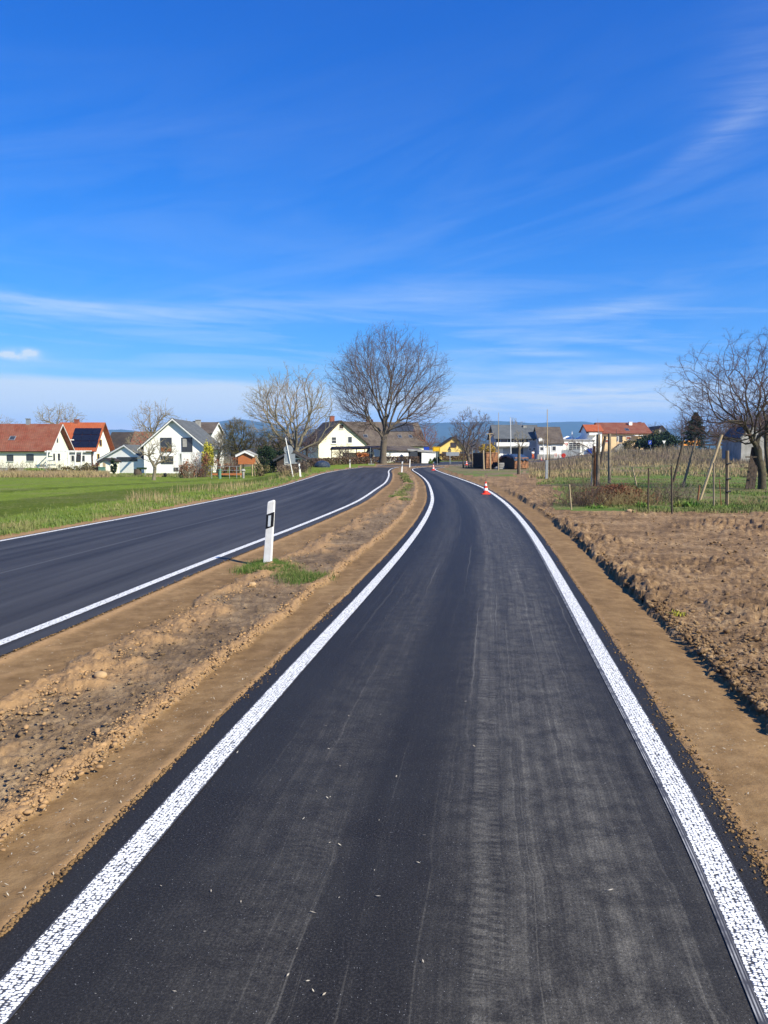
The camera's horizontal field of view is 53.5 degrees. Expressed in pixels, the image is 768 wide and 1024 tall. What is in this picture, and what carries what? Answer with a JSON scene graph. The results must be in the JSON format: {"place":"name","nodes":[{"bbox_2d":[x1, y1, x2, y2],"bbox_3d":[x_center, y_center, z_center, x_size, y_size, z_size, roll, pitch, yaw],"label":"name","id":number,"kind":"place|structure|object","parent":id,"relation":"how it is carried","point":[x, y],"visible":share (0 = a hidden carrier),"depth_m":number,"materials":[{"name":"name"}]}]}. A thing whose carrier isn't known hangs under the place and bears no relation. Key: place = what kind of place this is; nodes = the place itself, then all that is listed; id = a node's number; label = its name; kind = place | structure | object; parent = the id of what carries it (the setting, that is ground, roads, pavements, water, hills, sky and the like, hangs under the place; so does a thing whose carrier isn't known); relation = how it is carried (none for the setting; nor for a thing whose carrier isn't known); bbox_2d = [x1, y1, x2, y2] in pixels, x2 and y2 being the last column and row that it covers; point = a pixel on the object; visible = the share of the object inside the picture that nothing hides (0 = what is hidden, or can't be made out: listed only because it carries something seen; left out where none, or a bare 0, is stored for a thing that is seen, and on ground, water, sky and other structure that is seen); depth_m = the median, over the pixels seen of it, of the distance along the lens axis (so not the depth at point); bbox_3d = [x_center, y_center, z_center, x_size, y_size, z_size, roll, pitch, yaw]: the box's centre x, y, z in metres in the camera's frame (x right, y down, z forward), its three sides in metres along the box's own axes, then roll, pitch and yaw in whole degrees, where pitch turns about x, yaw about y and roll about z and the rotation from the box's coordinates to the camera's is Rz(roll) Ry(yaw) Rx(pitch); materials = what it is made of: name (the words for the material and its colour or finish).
{"place":"outdoors","nodes":[
{"label":"outdoors","id":0,"kind":"place"},
{"bbox_2d":[0,469,110,477],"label":"dry garden grass","id":1,"kind":"structure","parent":0,"point":[49,474],"depth_m":85.06,"materials":[{"name":"plant"}]},
{"bbox_2d":[110,472,216,476],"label":"garden edge grass","id":2,"kind":"structure","parent":0,"point":[143,475],"depth_m":87.41,"materials":[{"name":"plant"}]},
{"bbox_2d":[0,461,451,534],"bbox_3d":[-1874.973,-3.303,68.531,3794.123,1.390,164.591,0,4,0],"label":"meadow","id":3,"kind":"structure","parent":0,"point":[37,498],"depth_m":37.63,"materials":[{"name":"plant"}]},
{"bbox_2d":[0,460,72,470],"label":"hedge","id":4,"kind":"object","parent":3,"relation":"on","point":[21,467],"visible":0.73,"depth_m":108.14,"materials":[{"name":"plant"}]},
{"bbox_2d":[0,418,74,469],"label":"house","id":5,"kind":"structure","parent":3,"relation":"on","point":[26,442],"depth_m":120.98,"materials":[{"name":"white paint"}]},
{"bbox_2d":[45,450,91,470],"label":"pergola","id":6,"kind":"object","parent":3,"relation":"on","point":[68,451],"visible":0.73,"depth_m":117.69,"materials":[{"name":"wood"}]},
{"bbox_2d":[70,462,98,471],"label":"garden bush","id":7,"kind":"object","parent":3,"relation":"on","point":[85,466],"visible":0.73,"depth_m":99.30,"materials":[{"name":"plant"}]},
{"bbox_2d":[59,419,114,467],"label":"house","id":8,"kind":"structure","parent":3,"relation":"on","point":[95,438],"depth_m":136.77,"materials":[{"name":"white paint"}]},
{"bbox_2d":[97,458,121,473],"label":"shed","id":9,"kind":"structure","parent":3,"relation":"on","point":[105,463],"depth_m":97.83,"materials":[{"name":"white paint"}]},
{"bbox_2d":[96,445,143,472],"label":"garden house","id":10,"kind":"structure","parent":3,"relation":"on","point":[126,456],"depth_m":104.66,"materials":[{"name":"white paint"}]},
{"bbox_2d":[125,428,152,444],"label":"bare tree","id":11,"kind":"object","parent":3,"relation":"on","point":[138,435],"visible":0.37,"depth_m":117.20,"materials":[{"name":"brown plant"}]},
{"bbox_2d":[128,435,177,479],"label":"fruit tree","id":12,"kind":"object","parent":3,"relation":"on","point":[154,464],"visible":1,"depth_m":71.75,"materials":[{"name":"beige plant"}]},
{"bbox_2d":[129,399,179,438],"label":"bare tree","id":13,"kind":"object","parent":3,"relation":"on","point":[150,422],"visible":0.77,"depth_m":126.63,"materials":[{"name":"brown plant"}]},
{"bbox_2d":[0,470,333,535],"bbox_3d":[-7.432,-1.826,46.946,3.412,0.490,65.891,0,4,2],"label":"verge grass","id":14,"kind":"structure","parent":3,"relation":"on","point":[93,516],"depth_m":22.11,"materials":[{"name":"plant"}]},
{"bbox_2d":[137,418,225,472],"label":"house","id":15,"kind":"structure","parent":3,"relation":"on","point":[187,438],"depth_m":102.64,"materials":[{"name":"white paint"}]},
{"bbox_2d":[160,438,171,451],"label":"tall window","id":16,"kind":"structure","parent":15,"relation":"in","point":[164,443],"depth_m":102.55,"materials":[{"name":"grey glass"}]},
{"bbox_2d":[181,438,192,451],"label":"tall window","id":17,"kind":"structure","parent":15,"relation":"in","point":[189,448],"depth_m":102.60,"materials":[{"name":"grey glass"}]},
{"bbox_2d":[165,459,202,477],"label":"bare bush","id":18,"kind":"object","parent":3,"relation":"on","point":[183,468],"visible":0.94,"depth_m":81.69,"materials":[{"name":"brown plant"}]},
{"bbox_2d":[180,450,220,476],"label":"bare bush","id":19,"kind":"object","parent":3,"relation":"on","point":[205,463],"visible":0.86,"depth_m":84.64,"materials":[{"name":"brown plant"}]},
{"bbox_2d":[188,440,214,474],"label":"willow bush","id":20,"kind":"object","parent":3,"relation":"on","point":[207,449],"visible":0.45,"depth_m":87.53,"materials":[{"name":"plant"}]},
{"bbox_2d":[193,420,223,466],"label":"house","id":21,"kind":"structure","parent":3,"relation":"on","point":[210,428],"depth_m":128.32,"materials":[{"name":"white paint"}]},
{"bbox_2d":[205,433,232,464],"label":"olive tree","id":22,"kind":"object","parent":3,"relation":"on","point":[218,454],"visible":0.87,"depth_m":93.54,"materials":[{"name":"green plant"}]},
{"bbox_2d":[125,470,314,503],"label":"dry verge stems","id":23,"kind":"object","parent":3,"relation":"on","point":[158,497],"visible":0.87,"depth_m":33.64,"materials":[{"name":"plant"}]},
{"bbox_2d":[207,456,235,476],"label":"bare bush","id":24,"kind":"object","parent":3,"relation":"on","point":[226,466],"visible":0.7,"depth_m":87.77,"materials":[{"name":"brown plant"}]},
{"bbox_2d":[223,456,244,475],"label":"bare bush","id":25,"kind":"object","parent":3,"relation":"on","point":[234,466],"visible":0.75,"depth_m":89.72,"materials":[{"name":"brown plant"}]},
{"bbox_2d":[215,416,260,471],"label":"olive tree","id":26,"kind":"object","parent":3,"relation":"on","point":[231,437],"visible":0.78,"depth_m":99.09,"materials":[{"name":"plant"}]},
{"bbox_2d":[235,450,262,476],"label":"playhouse","id":27,"kind":"object","parent":3,"relation":"on","point":[246,457],"visible":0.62,"depth_m":83.81,"materials":[{"name":"orange wood"}]},
{"bbox_2d":[251,463,272,476],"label":"bare bush","id":28,"kind":"object","parent":3,"relation":"on","point":[260,472],"visible":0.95,"depth_m":79.90,"materials":[{"name":"plant"}]},
{"bbox_2d":[256,444,278,472],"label":"evergreen bush","id":29,"kind":"object","parent":3,"relation":"on","point":[272,454],"visible":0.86,"depth_m":88.44,"materials":[{"name":"plant"}]},
{"bbox_2d":[243,429,293,457],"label":"bare tree","id":30,"kind":"object","parent":3,"relation":"on","point":[277,446],"visible":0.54,"depth_m":92.06,"materials":[{"name":"brown plant"}]},
{"bbox_2d":[273,464,298,477],"bbox_3d":[-7.911,-3.395,62.001,2.315,1.294,1.570,-1,4,-7],"label":"bramble bush","id":31,"kind":"object","parent":3,"relation":"on","point":[280,471],"visible":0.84,"depth_m":61.81,"materials":[{"name":"plant"}]},
{"bbox_2d":[240,361,336,451],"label":"walnut tree","id":32,"kind":"object","parent":3,"relation":"on","point":[284,430],"visible":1,"depth_m":90.63,"materials":[{"name":"brown plant"}]},
{"bbox_2d":[284,438,294,476],"bbox_3d":[-7.378,-4.160,59.491,0.873,3.258,0.118,0,4,0],"label":"road sign","id":33,"kind":"object","parent":3,"relation":"on","point":[289,457],"visible":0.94,"depth_m":59.51,"materials":[{"name":"grey metal"}]},
{"bbox_2d":[272,450,311,470],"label":"shed","id":34,"kind":"structure","parent":3,"relation":"on","point":[299,456],"depth_m":87.80,"materials":[{"name":"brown wood"}]},
{"bbox_2d":[289,460,312,472],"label":"bramble bush","id":35,"kind":"object","parent":3,"relation":"on","point":[304,469],"visible":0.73,"depth_m":71.78,"materials":[{"name":"plant"}]},
{"bbox_2d":[291,419,319,456],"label":"bare tree","id":36,"kind":"object","parent":3,"relation":"on","point":[307,449],"visible":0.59,"depth_m":137.09,"materials":[{"name":"brown plant"}]},
{"bbox_2d":[331,445,354,462],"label":"shrub","id":37,"kind":"object","parent":3,"relation":"on","point":[341,452],"visible":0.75,"depth_m":117.55,"materials":[{"name":"brown plant"}]},
{"bbox_2d":[330,446,379,462],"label":"open shelter","id":38,"kind":"object","parent":3,"relation":"on","point":[358,447],"visible":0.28,"depth_m":122.07,"materials":[{"name":"brown wood"}]},
{"bbox_2d":[301,416,427,459],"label":"farmhouse","id":39,"kind":"object","parent":3,"relation":"on","point":[338,433],"visible":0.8,"depth_m":145.63,"materials":[{"name":"beige paint"}]},
{"bbox_2d":[310,456,419,464],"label":"hedge","id":40,"kind":"object","parent":3,"relation":"on","point":[342,460],"visible":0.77,"depth_m":116.03,"materials":[{"name":"brown plant"}]},
{"bbox_2d":[367,446,421,462],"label":"outbuilding","id":41,"kind":"structure","parent":3,"relation":"on","point":[396,451],"depth_m":125.56,"materials":[{"name":"white paint"}]},
{"bbox_2d":[413,424,439,449],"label":"bare tree","id":42,"kind":"object","parent":3,"relation":"on","point":[425,434],"visible":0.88,"depth_m":148.93,"materials":[{"name":"brown plant"}]},
{"bbox_2d":[439,453,471,460],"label":"fence","id":43,"kind":"object","parent":3,"relation":"on","point":[454,458],"visible":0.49,"depth_m":144.42,"materials":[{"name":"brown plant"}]},
{"bbox_2d":[0,453,591,655],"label":"road","id":44,"kind":"structure","parent":0,"point":[46,577],"depth_m":13.72,"materials":[{"name":"grey asphalt"}]},
{"bbox_2d":[2,512,342,658],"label":"sand crumbs","id":45,"kind":"object","parent":44,"relation":"on","point":[126,603],"visible":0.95,"depth_m":8.22,"materials":[{"name":"sand"}]},
{"bbox_2d":[0,461,455,540],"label":"road marking","id":46,"kind":"structure","parent":44,"relation":"on","point":[144,514],"depth_m":20.32,"materials":[{"name":"paint"}]},
{"bbox_2d":[0,462,530,645],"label":"road marking","id":47,"kind":"structure","parent":44,"relation":"on","point":[57,620],"depth_m":9.39,"materials":[{"name":"paint"}]},
{"bbox_2d":[0,450,617,838],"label":"median soil","id":48,"kind":"structure","parent":0,"point":[149,637],"depth_m":5.83,"materials":[{"name":"brown soil"}]},
{"bbox_2d":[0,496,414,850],"bbox_3d":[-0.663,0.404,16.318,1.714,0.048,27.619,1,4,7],"label":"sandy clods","id":49,"kind":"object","parent":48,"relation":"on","point":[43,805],"visible":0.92,"depth_m":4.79,"materials":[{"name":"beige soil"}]},
{"bbox_2d":[263,500,274,563],"bbox_3d":[-1.713,0.438,11.416,0.132,1.254,0.113,6,6,14],"label":"marker post","id":50,"kind":"object","parent":48,"relation":"on","point":[269,535],"visible":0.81,"depth_m":11.36,"materials":[{"name":"white plastic"}]},
{"bbox_2d":[229,557,339,586],"bbox_3d":[-1.517,0.807,10.762,1.304,0.093,2.674,-2,5,-28],"label":"grass tuft","id":51,"kind":"object","parent":48,"relation":"on","point":[292,575],"visible":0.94,"depth_m":10.64,"materials":[{"name":"plant"}]},
{"bbox_2d":[388,483,413,500],"bbox_3d":[0.852,-0.981,34.176,0.982,0.143,13.854,0,4,3],"label":"grass tuft","id":52,"kind":"object","parent":48,"relation":"on","point":[401,493],"visible":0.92,"depth_m":31.46,"materials":[{"name":"plant"}]},
{"bbox_2d":[0,450,767,1023],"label":"cycle path","id":53,"kind":"structure","parent":0,"point":[516,808],"depth_m":3.18,"materials":[{"name":"black asphalt"}]},
{"bbox_2d":[0,466,436,1023],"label":"path marking","id":54,"kind":"structure","parent":53,"relation":"on","point":[25,974],"depth_m":3.23,"materials":[{"name":"paint"}]},
{"bbox_2d":[435,467,767,1023],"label":"path marking","id":55,"kind":"structure","parent":53,"relation":"on","point":[743,928],"depth_m":3.35,"materials":[{"name":"paint"}]},
{"bbox_2d":[0,450,767,936],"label":"sand verge","id":56,"kind":"structure","parent":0,"point":[720,714],"depth_m":5.58,"materials":[{"name":"brown sand"}]},
{"bbox_2d":[0,604,767,912],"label":"straw chips","id":57,"kind":"object","parent":56,"relation":"on","point":[199,732],"visible":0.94,"depth_m":3.89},
{"bbox_2d":[508,500,767,893],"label":"sand crumbs","id":58,"kind":"object","parent":56,"relation":"on","point":[759,862],"visible":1,"depth_m":3.68,"materials":[{"name":"sand"}]},
{"bbox_2d":[0,458,767,879],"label":"ground","id":59,"kind":"structure","parent":0,"point":[338,514],"depth_m":16.70,"materials":[{"name":"soil"}]},
{"bbox_2d":[321,318,454,463],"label":"oak tree","id":60,"kind":"object","parent":59,"relation":"on","point":[384,433],"visible":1,"depth_m":115.94,"materials":[{"name":"brown plant"}]},
{"bbox_2d":[407,449,435,462],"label":"carport","id":61,"kind":"object","parent":59,"relation":"on","point":[425,456],"visible":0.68,"depth_m":120.78,"materials":[{"name":"concrete"}]},
{"bbox_2d":[449,407,497,461],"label":"bare tree","id":62,"kind":"object","parent":59,"relation":"on","point":[469,434],"visible":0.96,"depth_m":126.98,"materials":[{"name":"brown plant"}]},
{"bbox_2d":[0,0,767,431],"label":"sky","id":63,"kind":"structure","parent":0,"point":[199,198],"materials":[{"name":"blue"}]},
{"bbox_2d":[108,420,721,444],"bbox_3d":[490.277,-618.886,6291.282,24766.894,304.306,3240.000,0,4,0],"label":"hills","id":64,"kind":"structure","parent":0,"point":[566,428],"depth_m":6176.75,"materials":[{"name":"blue"}]},
{"bbox_2d":[223,441,721,454],"bbox_3d":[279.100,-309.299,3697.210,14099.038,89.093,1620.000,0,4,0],"label":"hills","id":65,"kind":"structure","parent":0,"point":[436,443],"depth_m":3433.04,"materials":[{"name":"plant"}]},
{"bbox_2d":[223,450,765,474],"bbox_3d":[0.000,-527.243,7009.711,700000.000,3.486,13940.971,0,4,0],"label":"rough field","id":66,"kind":"structure","parent":0,"point":[459,469],"depth_m":82.71,"materials":[{"name":"plant"}]},
{"bbox_2d":[35,399,87,423],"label":"bare tree","id":67,"kind":"object","parent":66,"relation":"on","point":[56,420],"visible":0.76,"depth_m":163.52,"materials":[{"name":"brown plant"}]},
{"bbox_2d":[110,432,133,448],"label":"house","id":68,"kind":"structure","parent":66,"relation":"on","point":[119,439],"depth_m":155.00,"materials":[{"name":"tile"}]},
{"bbox_2d":[224,431,488,462],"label":"distant woods","id":69,"kind":"object","parent":66,"relation":"on","point":[439,442],"visible":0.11,"depth_m":224.48,"materials":[{"name":"plant"}]},
{"bbox_2d":[436,436,469,458],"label":"house","id":70,"kind":"structure","parent":66,"relation":"on","point":[445,445],"depth_m":185.36,"materials":[{"name":"yellow paint"}]},
{"bbox_2d":[473,452,497,468],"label":"firewood stack","id":71,"kind":"object","parent":66,"relation":"on","point":[477,460],"visible":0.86,"depth_m":88.33,"materials":[{"name":"brown wood"}]},
{"bbox_2d":[479,442,499,453],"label":"forsythia bush","id":72,"kind":"object","parent":66,"relation":"on","point":[493,449],"visible":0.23,"depth_m":117.48,"materials":[{"name":"plant"}]},
{"bbox_2d":[487,425,537,458],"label":"apartment house","id":73,"kind":"structure","parent":66,"relation":"on","point":[529,444],"depth_m":192.40,"materials":[{"name":"grey paint"}]},
{"bbox_2d":[499,454,528,468],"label":"firewood stack","id":74,"kind":"object","parent":66,"relation":"on","point":[509,461],"visible":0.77,"depth_m":85.06,"materials":[{"name":"brown wood"}]},
{"bbox_2d":[533,427,564,458],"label":"house","id":75,"kind":"structure","parent":66,"relation":"on","point":[555,436],"depth_m":188.97,"materials":[{"name":"white paint"}]},
{"bbox_2d":[563,439,594,454],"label":"hall","id":76,"kind":"structure","parent":66,"relation":"on","point":[573,447],"depth_m":195.25,"materials":[{"name":"white paint"}]},
{"bbox_2d":[579,425,603,451],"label":"house","id":77,"kind":"structure","parent":66,"relation":"on","point":[589,431],"depth_m":206.34,"materials":[{"name":"white paint"}]},
{"bbox_2d":[462,443,764,470],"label":"brown weeds","id":78,"kind":"object","parent":66,"relation":"on","point":[672,452],"visible":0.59,"depth_m":97.26,"materials":[{"name":"plant"}]},
{"bbox_2d":[594,422,650,451],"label":"house","id":79,"kind":"structure","parent":66,"relation":"on","point":[629,431],"depth_m":207.34,"materials":[{"name":"beige paint"}]},
{"bbox_2d":[528,456,767,477],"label":"dry field grass","id":80,"kind":"structure","parent":66,"relation":"on","point":[533,472],"depth_m":62.47,"materials":[{"name":"plant"}]},
{"bbox_2d":[630,433,681,449],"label":"evergreen bush","id":81,"kind":"object","parent":66,"relation":"on","point":[658,440],"visible":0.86,"depth_m":169.67,"materials":[{"name":"plant"}]},
{"bbox_2d":[680,412,710,448],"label":"conifer","id":82,"kind":"object","parent":66,"relation":"on","point":[687,443],"visible":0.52,"depth_m":148.67,"materials":[{"name":"green plant"}]},
{"bbox_2d":[649,404,767,447],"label":"woodland","id":83,"kind":"object","parent":66,"relation":"on","point":[714,434],"visible":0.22,"depth_m":255.75,"materials":[{"name":"plant"}]},
{"bbox_2d":[722,425,763,461],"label":"shed","id":84,"kind":"structure","parent":66,"relation":"on","point":[738,450],"depth_m":88.64,"materials":[{"name":"concrete"}]},
{"bbox_2d":[464,467,767,512],"bbox_3d":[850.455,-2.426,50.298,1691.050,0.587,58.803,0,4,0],"label":"orchard grass","id":85,"kind":"structure","parent":0,"point":[559,506],"depth_m":34.32,"materials":[{"name":"plant"}]},
{"bbox_2d":[536,482,577,504],"bbox_3d":[5.535,-0.551,24.400,1.447,0.841,1.495,0,4,0],"label":"bare bush","id":86,"kind":"object","parent":85,"relation":"on","point":[552,501],"visible":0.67,"depth_m":24.28,"materials":[{"name":"plant"}]},
{"bbox_2d":[560,434,610,485],"bbox_3d":[9.796,-2.505,37.881,2.094,2.804,2.432,-3,5,-37],"label":"young tree","id":87,"kind":"object","parent":85,"relation":"on","point":[581,444],"visible":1,"depth_m":37.98,"materials":[{"name":"plant"}]},
{"bbox_2d":[547,467,627,506],"bbox_3d":[6.374,-0.684,23.441,2.434,1.397,2.313,-3,5,-31],"label":"bare bush","id":88,"kind":"object","parent":85,"relation":"on","point":[595,495],"visible":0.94,"depth_m":23.36,"materials":[{"name":"plant"}]},
{"bbox_2d":[593,446,595,485],"bbox_3d":[10.530,-2.134,38.116,0.148,2.334,0.148,4,6,45],"label":"stake","id":89,"kind":"object","parent":85,"relation":"on","point":[594,469],"visible":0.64,"depth_m":38.08,"materials":[{"name":"brown wood"}]},
{"bbox_2d":[596,434,599,485],"bbox_3d":[10.700,-2.424,38.098,0.225,2.911,0.213,0,4,0],"label":"wooden post","id":90,"kind":"object","parent":85,"relation":"on","point":[597,459],"visible":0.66,"depth_m":38.00,"materials":[{"name":"grey wood"}]},
{"bbox_2d":[608,434,610,482],"bbox_3d":[12.424,-2.781,41.975,0.244,3.045,0.184,0,4,0],"label":"wooden post","id":91,"kind":"object","parent":85,"relation":"on","point":[609,458],"visible":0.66,"depth_m":41.89,"materials":[{"name":"grey wood"}]},
{"bbox_2d":[564,481,674,507],"bbox_3d":[7.542,-0.340,24.013,3.954,1.320,3.235,0,4,0],"label":"compost heap","id":92,"kind":"object","parent":85,"relation":"on","point":[626,494],"visible":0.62,"depth_m":23.77,"materials":[{"name":"orange plant"}]},
{"bbox_2d":[633,476,723,502],"bbox_3d":[9.522,-0.681,24.987,2.974,1.014,1.813,0,4,0],"label":"bare bush","id":93,"kind":"object","parent":85,"relation":"on","point":[664,493],"visible":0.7,"depth_m":24.88,"materials":[{"name":"plant"}]},
{"bbox_2d":[673,440,684,481],"bbox_3d":[16.750,-2.739,43.462,0.724,2.764,0.146,0,4,0],"label":"leaning pole","id":94,"kind":"object","parent":85,"relation":"on","point":[677,464],"visible":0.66,"depth_m":43.40,"materials":[{"name":"wood"}]},
{"bbox_2d":[656,479,705,499],"bbox_3d":[10.564,-0.783,27.038,2.112,0.909,1.598,0,4,0],"label":"bare bush","id":95,"kind":"object","parent":85,"relation":"on","point":[692,495],"visible":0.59,"depth_m":26.96,"materials":[{"name":"plant"}]},
{"bbox_2d":[673,498,703,506],"bbox_3d":[9.237,-0.284,23.239,1.113,0.336,0.701,0,4,0],"label":"leafy weed","id":96,"kind":"object","parent":85,"relation":"on","point":[680,504],"visible":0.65,"depth_m":23.16,"materials":[{"name":"plant"}]},
{"bbox_2d":[682,438,696,486],"bbox_3d":[14.775,-2.236,36.964,0.770,2.734,0.116,0,4,0],"label":"leaning pole","id":97,"kind":"object","parent":85,"relation":"on","point":[689,462],"visible":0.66,"depth_m":36.91,"materials":[{"name":"brown wood"}]},
{"bbox_2d":[654,327,767,488],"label":"fruit tree","id":98,"kind":"object","parent":85,"relation":"on","point":[754,439],"visible":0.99,"depth_m":34.73,"materials":[{"name":"brown plant"}]},
{"bbox_2d":[699,434,722,499],"bbox_3d":[11.370,-1.398,26.611,0.863,2.613,0.097,0,4,0],"label":"leaning pole","id":99,"kind":"object","parent":85,"relation":"on","point":[711,464],"visible":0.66,"depth_m":26.56,"materials":[{"name":"brown wood"}]},
{"bbox_2d":[725,451,730,505],"bbox_3d":[10.637,-0.911,23.571,0.191,1.977,0.124,0,4,0],"label":"clamped stake","id":100,"kind":"object","parent":85,"relation":"on","point":[727,478],"visible":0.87,"depth_m":23.55,"materials":[{"name":"brown wood"}]},
{"bbox_2d":[706,489,767,504],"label":"bare bush","id":101,"kind":"object","parent":85,"relation":"on","point":[742,500],"visible":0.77,"depth_m":24.04,"materials":[{"name":"plant"}]},
{"bbox_2d":[730,359,767,474],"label":"fruit tree","id":102,"kind":"object","parent":85,"relation":"on","point":[766,442],"visible":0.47,"depth_m":36.80,"materials":[{"name":"brown plant"}]},
{"bbox_2d":[743,447,757,488],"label":"leaning boards","id":103,"kind":"object","parent":85,"relation":"on","point":[752,467],"visible":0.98,"depth_m":34.80,"materials":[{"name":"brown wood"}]},
{"bbox_2d":[467,471,767,722],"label":"ploughed soil","id":104,"kind":"structure","parent":0,"point":[652,580],"depth_m":11.64,"materials":[{"name":"soil"}]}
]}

